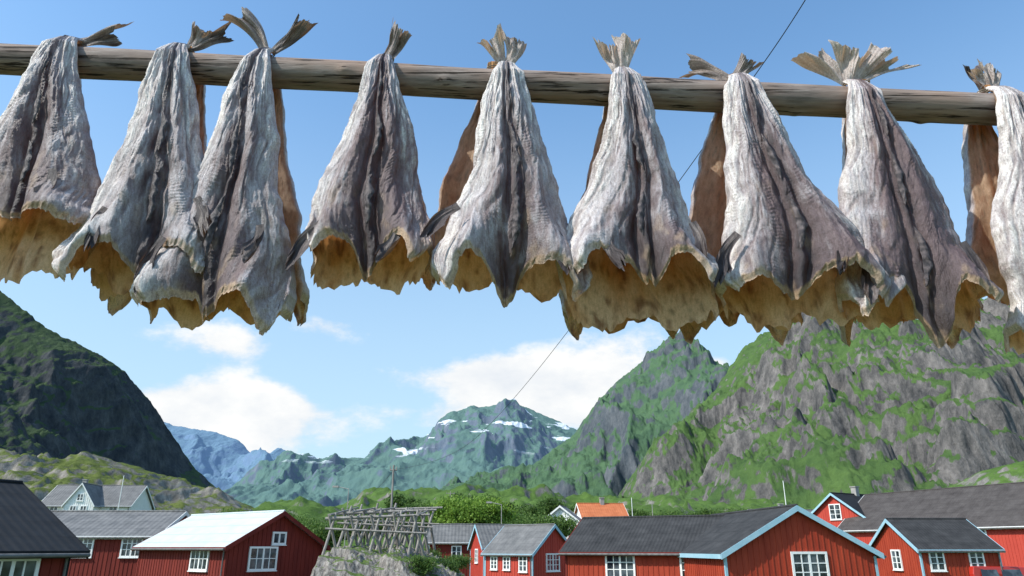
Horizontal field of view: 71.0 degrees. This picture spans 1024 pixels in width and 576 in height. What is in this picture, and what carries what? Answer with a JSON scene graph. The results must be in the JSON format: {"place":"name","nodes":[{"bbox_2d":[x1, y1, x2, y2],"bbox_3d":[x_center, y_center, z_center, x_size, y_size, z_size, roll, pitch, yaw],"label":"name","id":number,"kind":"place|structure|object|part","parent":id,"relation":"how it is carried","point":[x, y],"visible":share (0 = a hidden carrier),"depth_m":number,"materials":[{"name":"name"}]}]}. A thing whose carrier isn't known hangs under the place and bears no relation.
{"place":"outdoors","nodes":[
{"label":"outdoors","id":0,"kind":"place"},
{"bbox_2d":[0,291,238,501],"bbox_3d":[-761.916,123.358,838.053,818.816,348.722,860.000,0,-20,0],"label":"mountain","id":1,"kind":"structure","parent":0,"point":[61,397],"depth_m":900.93,"materials":[{"name":"green stone"}]},
{"bbox_2d":[0,448,253,515],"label":"hill","id":2,"kind":"structure","parent":0,"point":[41,476],"depth_m":163.60,"materials":[{"name":"green plant"}]},
{"bbox_2d":[216,508,249,512],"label":"willow shrub","id":3,"kind":"object","parent":2,"relation":"on","point":[231,510],"visible":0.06,"depth_m":123.62,"materials":[{"name":"green plant"}]},
{"bbox_2d":[164,422,285,489],"bbox_3d":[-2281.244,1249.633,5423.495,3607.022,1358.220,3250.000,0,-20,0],"label":"mountain range","id":4,"kind":"structure","parent":0,"point":[220,461],"depth_m":5842.67,"materials":[{"name":"blue stone"}]},
{"bbox_2d":[222,398,576,507],"bbox_3d":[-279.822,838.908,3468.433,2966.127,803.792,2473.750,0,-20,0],"label":"mountain range","id":5,"kind":"structure","parent":0,"point":[514,433],"depth_m":3260.60,"materials":[{"name":"stone"}]},
{"bbox_2d":[0,0,1023,458],"label":"sky","id":6,"kind":"structure","parent":0,"point":[368,364],"materials":[{"name":"blue"}]},
{"bbox_2d":[432,330,729,497],"bbox_3d":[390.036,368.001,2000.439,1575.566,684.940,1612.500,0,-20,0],"label":"mountain","id":7,"kind":"structure","parent":0,"point":[663,387],"depth_m":1874.00,"materials":[{"name":"green plant"}]},
{"bbox_2d":[244,461,1023,547],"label":"hill","id":8,"kind":"structure","parent":0,"point":[1008,473],"depth_m":210.27,"materials":[{"name":"green plant"}]},
{"bbox_2d":[618,297,1023,508],"bbox_3d":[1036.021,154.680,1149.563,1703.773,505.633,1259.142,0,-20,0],"label":"mountain","id":9,"kind":"structure","parent":0,"point":[811,412],"depth_m":941.88,"materials":[{"name":"green plant"}]},
{"bbox_3d":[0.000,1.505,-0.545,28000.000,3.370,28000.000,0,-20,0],"label":"ground","id":10,"kind":"structure","parent":0,"visible":0},
{"bbox_2d":[0,479,90,575],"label":"red cabin","id":11,"kind":"object","parent":10,"relation":"on","point":[38,537],"visible":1,"depth_m":18.50,"materials":[{"name":"grey stone"}]},
{"bbox_2d":[0,559,40,575],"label":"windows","id":12,"kind":"structure","parent":11,"relation":"in","point":[8,567],"depth_m":17.57,"materials":[{"name":"white paint"}]},
{"bbox_2d":[42,479,154,509],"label":"white villa","id":13,"kind":"object","parent":10,"relation":"on","point":[85,495],"visible":0.42,"depth_m":89.77,"materials":[{"name":"paint"}]},
{"bbox_2d":[50,507,117,509],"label":"windows","id":14,"kind":"structure","parent":13,"relation":"in","point":[51,508],"depth_m":88.60,"materials":[{"name":"white paint"}]},
{"bbox_2d":[51,510,189,575],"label":"red boathouse","id":15,"kind":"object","parent":10,"relation":"on","point":[108,539],"visible":0.41,"depth_m":39.94,"materials":[{"name":"grey stone"}]},
{"bbox_2d":[79,539,143,556],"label":"windows","id":16,"kind":"structure","parent":15,"relation":"in","point":[125,551],"depth_m":39.49,"materials":[{"name":"white paint"}]},
{"bbox_2d":[130,510,330,575],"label":"red cabin","id":17,"kind":"object","parent":10,"relation":"on","point":[269,543],"visible":1,"depth_m":35.21,"materials":[{"name":"metal"}]},
{"bbox_2d":[187,532,286,571],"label":"windows","id":18,"kind":"structure","parent":17,"relation":"in","point":[260,558],"depth_m":34.14,"materials":[{"name":"white paint"}]},
{"bbox_2d":[263,509,302,517],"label":"willow shrub","id":19,"kind":"object","parent":10,"relation":"on","point":[290,513],"visible":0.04,"depth_m":114.26,"materials":[{"name":"green plant"}]},
{"bbox_2d":[292,513,312,521],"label":"willow shrub","id":20,"kind":"object","parent":10,"relation":"on","point":[301,518],"visible":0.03,"depth_m":104.03,"materials":[{"name":"green plant"}]},
{"bbox_2d":[295,517,324,528],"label":"willow shrub","id":21,"kind":"object","parent":10,"relation":"on","point":[309,522],"visible":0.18,"depth_m":94.00,"materials":[{"name":"green plant"}]},
{"bbox_2d":[303,519,346,545],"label":"willow shrub","id":22,"kind":"object","parent":10,"relation":"on","point":[318,530],"visible":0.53,"depth_m":83.95,"materials":[{"name":"green plant"}]},
{"bbox_2d":[309,517,348,539],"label":"willow shrub","id":23,"kind":"object","parent":10,"relation":"on","point":[334,523],"visible":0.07,"depth_m":89.97,"materials":[{"name":"green plant"}]},
{"bbox_2d":[332,486,348,545],"bbox_3d":[-14.261,20.404,58.551,1.399,8.288,0.240,0,-20,0],"label":"street lamp","id":24,"kind":"object","parent":10,"relation":"on","point":[347,505],"visible":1,"depth_m":59.70,"materials":[{"name":"metal"}]},
{"bbox_2d":[343,515,383,544],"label":"willow shrub","id":25,"kind":"object","parent":10,"relation":"on","point":[361,527],"visible":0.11,"depth_m":84.24,"materials":[{"name":"green plant"}]},
{"bbox_2d":[311,542,464,575],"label":"rock outcrop","id":26,"kind":"object","parent":10,"relation":"on","point":[354,560],"visible":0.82,"depth_m":30.47,"materials":[{"name":"grey stone"}]},
{"bbox_2d":[321,503,442,557],"bbox_3d":[-6.130,11.895,34.635,5.144,3.164,4.778,0,-20,0],"label":"fish drying rack","id":27,"kind":"object","parent":26,"relation":"on","point":[395,511],"visible":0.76,"depth_m":34.39,"materials":[{"name":"grey wood"}]},
{"bbox_2d":[405,552,439,575],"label":"willow shrub","id":28,"kind":"object","parent":26,"relation":"on","point":[424,564],"visible":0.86,"depth_m":30.39,"materials":[{"name":"green plant"}]},
{"bbox_2d":[414,546,443,557],"bbox_3d":[-4.303,13.744,35.369,1.785,2.027,2.114,-3,-20,8],"label":"willow shrub","id":29,"kind":"object","parent":26,"relation":"on","point":[435,553],"visible":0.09,"depth_m":35.29,"materials":[{"name":"green plant"}]},
{"bbox_2d":[435,554,460,572],"bbox_3d":[-3.280,13.440,33.326,1.785,2.027,2.114,2,-20,-5],"label":"willow shrub","id":30,"kind":"object","parent":26,"relation":"on","point":[453,566],"visible":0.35,"depth_m":33.22,"materials":[{"name":"green plant"}]},
{"bbox_2d":[389,465,396,543],"bbox_3d":[-7.230,14.669,42.547,0.440,8.177,0.178,0,-20,0],"label":"utility pole","id":31,"kind":"object","parent":10,"relation":"on","point":[391,505],"visible":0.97,"depth_m":43.43,"materials":[{"name":"grey wood"}]},
{"bbox_2d":[394,0,805,469],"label":"overhead cable","id":32,"kind":"object","parent":31,"relation":"attached to","point":[678,181],"visible":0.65,"depth_m":13.94,"materials":[{"name":"black rubber"}]},
{"bbox_2d":[383,492,410,543],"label":"willow shrub","id":33,"kind":"object","parent":10,"relation":"on","point":[397,499],"visible":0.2,"depth_m":98.48,"materials":[{"name":"green plant"}]},
{"bbox_2d":[383,503,415,542],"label":"willow shrub","id":34,"kind":"object","parent":10,"relation":"on","point":[393,520],"depth_m":89.60,"materials":[{"name":"green plant"}]},
{"bbox_2d":[399,500,427,547],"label":"willow shrub","id":35,"kind":"object","parent":10,"relation":"on","point":[408,507],"visible":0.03,"depth_m":89.67,"materials":[{"name":"green plant"}]},
{"bbox_2d":[406,497,421,537],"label":"alder tree","id":36,"kind":"object","parent":10,"relation":"on","point":[411,500],"visible":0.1,"depth_m":109.22,"materials":[{"name":"green plant"}]},
{"bbox_2d":[396,512,435,547],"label":"willow shrub","id":37,"kind":"object","parent":10,"relation":"on","point":[407,519],"visible":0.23,"depth_m":75.57,"materials":[{"name":"green plant"}]},
{"bbox_2d":[409,499,436,547],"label":"willow shrub","id":38,"kind":"object","parent":10,"relation":"on","point":[420,505],"visible":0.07,"depth_m":89.77,"materials":[{"name":"green plant"}]},
{"bbox_2d":[419,493,463,522],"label":"birch tree","id":39,"kind":"object","parent":10,"relation":"on","point":[437,513],"visible":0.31,"depth_m":67.78,"materials":[{"name":"green plant"}]},
{"bbox_2d":[427,523,474,575],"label":"red cabin","id":40,"kind":"object","parent":10,"relation":"on","point":[451,538],"visible":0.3,"depth_m":62.55,"materials":[{"name":"grey stone"}]},
{"bbox_2d":[451,546,461,556],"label":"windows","id":41,"kind":"structure","parent":40,"relation":"in","point":[456,550],"depth_m":62.06,"materials":[{"name":"white paint"}]},
{"bbox_2d":[433,496,477,523],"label":"birch tree","id":42,"kind":"object","parent":10,"relation":"on","point":[450,508],"visible":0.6,"depth_m":66.27,"materials":[{"name":"green plant"}]},
{"bbox_2d":[445,553,474,569],"bbox_3d":[-3.098,16.475,41.904,1.785,2.027,2.114,-14,-24,33],"label":"willow shrub","id":43,"kind":"object","parent":10,"relation":"on","point":[462,560],"visible":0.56,"depth_m":41.77,"materials":[{"name":"green plant"}]},
{"bbox_2d":[447,492,477,499],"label":"willow shrub","id":44,"kind":"object","parent":10,"relation":"on","point":[459,495],"visible":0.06,"depth_m":105.45,"materials":[{"name":"green plant"}]},
{"bbox_2d":[448,496,494,523],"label":"birch tree","id":45,"kind":"object","parent":10,"relation":"on","point":[471,503],"visible":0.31,"depth_m":66.34,"materials":[{"name":"green plant"}]},
{"bbox_2d":[465,495,507,523],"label":"birch tree","id":46,"kind":"object","parent":10,"relation":"on","point":[493,508],"visible":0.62,"depth_m":66.54,"materials":[{"name":"green plant"}]},
{"bbox_2d":[467,524,514,575],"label":"red cabin","id":47,"kind":"object","parent":10,"relation":"on","point":[482,536],"visible":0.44,"depth_m":58.29,"materials":[{"name":"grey wood"}]},
{"bbox_2d":[474,549,477,563],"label":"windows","id":48,"kind":"structure","parent":47,"relation":"in","point":[476,550],"depth_m":58.02,"materials":[{"name":"white paint"}]},
{"bbox_2d":[486,501,501,523],"bbox_3d":[-1.571,22.251,62.136,1.399,7.256,0.240,0,-20,0],"label":"street lamp","id":49,"kind":"object","parent":10,"relation":"on","point":[501,508],"visible":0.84,"depth_m":63.23,"materials":[{"name":"metal"}]},
{"bbox_2d":[0,43,996,125],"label":"drying rack pole","id":50,"kind":"object","parent":10,"relation":"on","point":[701,95],"visible":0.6,"depth_m":2.35,"materials":[{"name":"brown wood"}]},
{"bbox_2d":[0,22,132,283],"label":"dried cod","id":51,"kind":"object","parent":50,"relation":"hanging from","point":[50,182],"visible":0.98,"depth_m":2.16,"materials":[{"name":"grey food"}]},
{"bbox_2d":[80,79,89,272],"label":"dried cod","id":52,"kind":"object","parent":50,"relation":"hanging from","point":[85,269],"visible":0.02,"depth_m":2.35,"materials":[{"name":"food"}]},
{"bbox_2d":[52,21,233,295],"bbox_3d":[-1.072,-0.481,2.227,0.453,1.062,0.216,2,-20,-6],"label":"dried cod","id":53,"kind":"object","parent":50,"relation":"hanging from","point":[142,202],"visible":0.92,"depth_m":2.12,"materials":[{"name":"grey food"}]},
{"bbox_2d":[90,46,210,320],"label":"dried cod","id":54,"kind":"object","parent":50,"relation":"hanging from","point":[116,303],"visible":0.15,"depth_m":2.32,"materials":[{"name":"brown food"}]},
{"bbox_2d":[130,7,317,335],"bbox_3d":[-0.843,-0.420,2.198,0.447,1.214,0.224,-2,-20,5],"label":"dried cod","id":55,"kind":"object","parent":50,"relation":"hanging from","point":[246,276],"visible":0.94,"depth_m":2.08,"materials":[{"name":"grey food"}]},
{"bbox_2d":[198,55,309,326],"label":"dried cod","id":56,"kind":"object","parent":50,"relation":"hanging from","point":[291,209],"visible":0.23,"depth_m":2.30,"materials":[{"name":"brown food"}]},
{"bbox_2d":[285,20,433,294],"bbox_3d":[-0.423,-0.479,2.219,0.394,1.022,0.221,0,-20,0],"label":"dried cod","id":57,"kind":"object","parent":50,"relation":"hanging from","point":[369,219],"visible":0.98,"depth_m":2.12,"materials":[{"name":"grey food"}]},
{"bbox_2d":[421,196,435,290],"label":"dried cod","id":58,"kind":"object","parent":50,"relation":"hanging from","point":[429,280],"visible":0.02,"depth_m":2.35,"materials":[{"name":"food"}]},
{"bbox_2d":[428,61,497,278],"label":"dried cod","id":59,"kind":"object","parent":50,"relation":"hanging from","point":[457,175],"visible":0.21,"depth_m":2.34,"materials":[{"name":"food"}]},
{"bbox_2d":[420,23,592,307],"bbox_3d":[-0.016,-0.431,2.203,0.492,1.043,0.221,2,-20,-4],"label":"dried cod","id":60,"kind":"object","parent":50,"relation":"hanging from","point":[506,231],"visible":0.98,"depth_m":2.10,"materials":[{"name":"grey food"}]},
{"bbox_2d":[558,106,700,343],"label":"dried cod","id":61,"kind":"object","parent":50,"relation":"hanging from","point":[688,330],"visible":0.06,"depth_m":2.31,"materials":[{"name":"food"}]},
{"bbox_2d":[555,33,718,331],"bbox_3d":[0.356,-0.400,2.184,0.462,1.071,0.233,0,-20,0],"label":"dried cod","id":62,"kind":"object","parent":50,"relation":"hanging from","point":[632,228],"visible":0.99,"depth_m":2.09,"materials":[{"name":"grey food"}]},
{"bbox_2d":[665,53,802,345],"bbox_3d":[0.675,-0.313,2.370,0.439,1.001,0.231,0,-20,0],"label":"dried cod","id":63,"kind":"object","parent":50,"relation":"hanging from","point":[708,204],"visible":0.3,"depth_m":2.31,"materials":[{"name":"food"}]},
{"bbox_2d":[713,53,906,332],"bbox_3d":[0.829,-0.356,2.165,0.540,0.974,0.224,-2,-20,5],"label":"dried cod","id":64,"kind":"object","parent":50,"relation":"hanging from","point":[791,238],"visible":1,"depth_m":2.07,"materials":[{"name":"grey food"}]},
{"bbox_2d":[791,40,1003,347],"bbox_3d":[1.142,-0.339,2.164,0.432,1.096,0.230,0,-20,0],"label":"dried cod","id":65,"kind":"object","parent":50,"relation":"hanging from","point":[893,208],"visible":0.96,"depth_m":2.08,"materials":[{"name":"grey food"}]},
{"bbox_2d":[838,79,980,348],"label":"dried cod","id":66,"kind":"object","parent":50,"relation":"hanging from","point":[951,342],"visible":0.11,"depth_m":2.30,"materials":[{"name":"food"}]},
{"bbox_2d":[961,62,1009,305],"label":"dried cod","id":67,"kind":"object","parent":50,"relation":"hanging from","point":[979,150],"visible":0.49,"depth_m":2.33,"materials":[{"name":"brown food"}]},
{"bbox_2d":[967,59,1023,354],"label":"dried cod","id":68,"kind":"object","parent":50,"relation":"hanging from","point":[1007,222],"visible":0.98,"depth_m":2.13,"materials":[{"name":"grey food"}]},
{"bbox_2d":[481,496,524,523],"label":"birch tree","id":69,"kind":"object","parent":10,"relation":"on","point":[507,511],"visible":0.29,"depth_m":68.19,"materials":[{"name":"green plant"}]},
{"bbox_2d":[505,502,517,512],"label":"willow shrub","id":70,"kind":"object","parent":10,"relation":"on","point":[512,506],"visible":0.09,"depth_m":112.67,"materials":[{"name":"green plant"}]},
{"bbox_2d":[506,510,534,523],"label":"willow shrub","id":71,"kind":"object","parent":10,"relation":"on","point":[523,514],"visible":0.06,"depth_m":81.17,"materials":[{"name":"green plant"}]},
{"bbox_2d":[511,515,534,523],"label":"willow shrub","id":72,"kind":"object","parent":10,"relation":"on","point":[517,519],"visible":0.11,"depth_m":79.53,"materials":[{"name":"green plant"}]},
{"bbox_2d":[515,504,530,514],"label":"alder tree","id":73,"kind":"object","parent":10,"relation":"on","point":[522,506],"visible":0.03,"depth_m":105.43,"materials":[{"name":"green plant"}]},
{"bbox_2d":[480,523,566,575],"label":"red cabin","id":74,"kind":"object","parent":10,"relation":"on","point":[522,550],"visible":0.91,"depth_m":48.39,"materials":[{"name":"grey wood"}]},
{"bbox_2d":[490,553,560,572],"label":"windows","id":75,"kind":"structure","parent":74,"relation":"in","point":[552,559],"depth_m":47.98,"materials":[{"name":"white paint"}]},
{"bbox_2d":[512,504,544,516],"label":"willow shrub","id":76,"kind":"object","parent":10,"relation":"on","point":[529,509],"visible":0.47,"depth_m":101.87,"materials":[{"name":"green plant"}]},
{"bbox_2d":[517,512,568,534],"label":"willow shrub","id":77,"kind":"object","parent":10,"relation":"on","point":[541,519],"visible":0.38,"depth_m":75.61,"materials":[{"name":"green plant"}]},
{"bbox_2d":[536,494,550,508],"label":"alder tree","id":78,"kind":"object","parent":10,"relation":"on","point":[540,503],"visible":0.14,"depth_m":107.40,"materials":[{"name":"green plant"}]},
{"bbox_2d":[536,497,572,516],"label":"willow shrub","id":79,"kind":"object","parent":10,"relation":"on","point":[550,506],"visible":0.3,"depth_m":97.78,"materials":[{"name":"green plant"}]},
{"bbox_2d":[544,513,578,537],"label":"willow shrub","id":80,"kind":"object","parent":10,"relation":"on","point":[570,525],"visible":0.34,"depth_m":77.02,"materials":[{"name":"green plant"}]},
{"bbox_2d":[550,508,577,538],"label":"walls","id":81,"kind":"structure","parent":10,"relation":"on","point":[561,511],"depth_m":82.60,"materials":[{"name":"white paint"}]},
{"bbox_2d":[561,506,580,520],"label":"roof","id":82,"kind":"structure","parent":81,"relation":"on","point":[572,513],"depth_m":84.08,"materials":[{"name":"grey stone"}]},
{"bbox_2d":[549,505,579,522],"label":"barge boards","id":83,"kind":"object","parent":82,"relation":"attached to","point":[559,506],"visible":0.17,"depth_m":82.40,"materials":[{"name":"white paint"}]},
{"bbox_2d":[625,506,651,515],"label":"willow shrub","id":84,"kind":"object","parent":10,"relation":"on","point":[642,512],"visible":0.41,"depth_m":112.03,"materials":[{"name":"green plant"}]},
{"bbox_2d":[558,514,725,575],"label":"red cabin","id":85,"kind":"object","parent":10,"relation":"on","point":[626,546],"visible":0.61,"depth_m":34.26,"materials":[{"name":"paint"}]},
{"bbox_2d":[605,556,684,575],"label":"windows","id":86,"kind":"structure","parent":85,"relation":"in","point":[614,565],"depth_m":33.38,"materials":[{"name":"white paint"}]},
{"bbox_2d":[650,510,665,515],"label":"willow shrub","id":87,"kind":"object","parent":10,"relation":"on","point":[660,513],"visible":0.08,"depth_m":121.19,"materials":[{"name":"green plant"}]},
{"bbox_2d":[655,509,685,514],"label":"willow shrub","id":88,"kind":"object","parent":10,"relation":"on","point":[666,512],"visible":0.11,"depth_m":126.27,"materials":[{"name":"green plant"}]},
{"bbox_2d":[674,511,700,514],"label":"willow shrub","id":89,"kind":"object","parent":10,"relation":"on","point":[681,513],"visible":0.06,"depth_m":112.90,"materials":[{"name":"green plant"}]},
{"bbox_2d":[689,507,723,514],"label":"willow shrub","id":90,"kind":"object","parent":10,"relation":"on","point":[707,511],"visible":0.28,"depth_m":111.05,"materials":[{"name":"green plant"}]},
{"bbox_2d":[721,506,751,512],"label":"willow shrub","id":91,"kind":"object","parent":10,"relation":"on","point":[731,509],"visible":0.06,"depth_m":116.67,"materials":[{"name":"green plant"}]},
{"bbox_2d":[748,503,813,512],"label":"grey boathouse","id":92,"kind":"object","parent":10,"relation":"on","point":[808,510],"visible":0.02,"depth_m":89.86,"materials":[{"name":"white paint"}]},
{"bbox_2d":[677,504,886,575],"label":"red cabin","id":93,"kind":"object","parent":10,"relation":"on","point":[790,540],"visible":0.77,"depth_m":28.29,"materials":[{"name":"paint"}]},
{"bbox_2d":[790,552,829,575],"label":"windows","id":94,"kind":"structure","parent":93,"relation":"in","point":[803,563],"depth_m":27.99,"materials":[{"name":"white paint"}]},
{"bbox_2d":[814,496,859,526],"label":"walls","id":95,"kind":"structure","parent":10,"relation":"on","point":[822,512],"depth_m":65.71,"materials":[{"name":"red wood"}]},
{"bbox_2d":[828,504,841,519],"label":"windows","id":96,"kind":"structure","parent":95,"relation":"attached to","point":[835,511],"depth_m":65.40,"materials":[{"name":"white paint"}]},
{"bbox_2d":[813,493,865,516],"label":"roof","id":97,"kind":"structure","parent":95,"relation":"on","point":[851,500],"depth_m":65.70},
{"bbox_2d":[811,493,865,517],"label":"barge boards","id":98,"kind":"object","parent":97,"relation":"attached to","point":[838,499],"visible":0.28,"depth_m":65.24,"materials":[{"name":"wood"}]},
{"bbox_2d":[849,486,859,495],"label":"chimney","id":99,"kind":"object","parent":97,"relation":"on","point":[854,490],"visible":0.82,"depth_m":67.70,"materials":[{"name":"paint"}]},
{"bbox_2d":[837,482,1023,567],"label":"red warehouse","id":100,"kind":"structure","parent":10,"relation":"on","point":[995,512],"depth_m":56.05,"materials":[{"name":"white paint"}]},
{"bbox_2d":[869,518,1005,575],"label":"red cabin","id":101,"kind":"object","parent":10,"relation":"on","point":[933,546],"visible":0.92,"depth_m":41.41,"materials":[{"name":"paint"}]},
{"bbox_2d":[890,550,985,571],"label":"windows","id":102,"kind":"structure","parent":101,"relation":"in","point":[937,562],"depth_m":40.32,"materials":[{"name":"white paint"}]},
{"bbox_2d":[969,566,1023,575],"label":"parked van","id":103,"kind":"object","parent":10,"relation":"on","point":[991,571],"visible":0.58,"depth_m":40.07,"materials":[{"name":"red paint"}]},
{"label":"side windows","id":104,"kind":"part","parent":103,"relation":"part of","materials":[{"name":"grey glass"}]},
{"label":"walls","id":105,"kind":"object","parent":10,"relation":"on","visible":0},
{"bbox_2d":[575,504,628,517],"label":"roof","id":106,"kind":"structure","parent":105,"relation":"on","point":[592,510],"depth_m":89.66,"materials":[{"name":"orange tile"}]},
{"bbox_2d":[577,503,622,503],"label":"ridge cap","id":107,"kind":"object","parent":106,"relation":"on","point":[599,503],"visible":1,"depth_m":90.93,"materials":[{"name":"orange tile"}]},
{"bbox_2d":[599,497,604,504],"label":"chimney","id":108,"kind":"object","parent":106,"relation":"on","point":[601,500],"visible":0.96,"depth_m":90.95,"materials":[{"name":"paint"}]}
]}

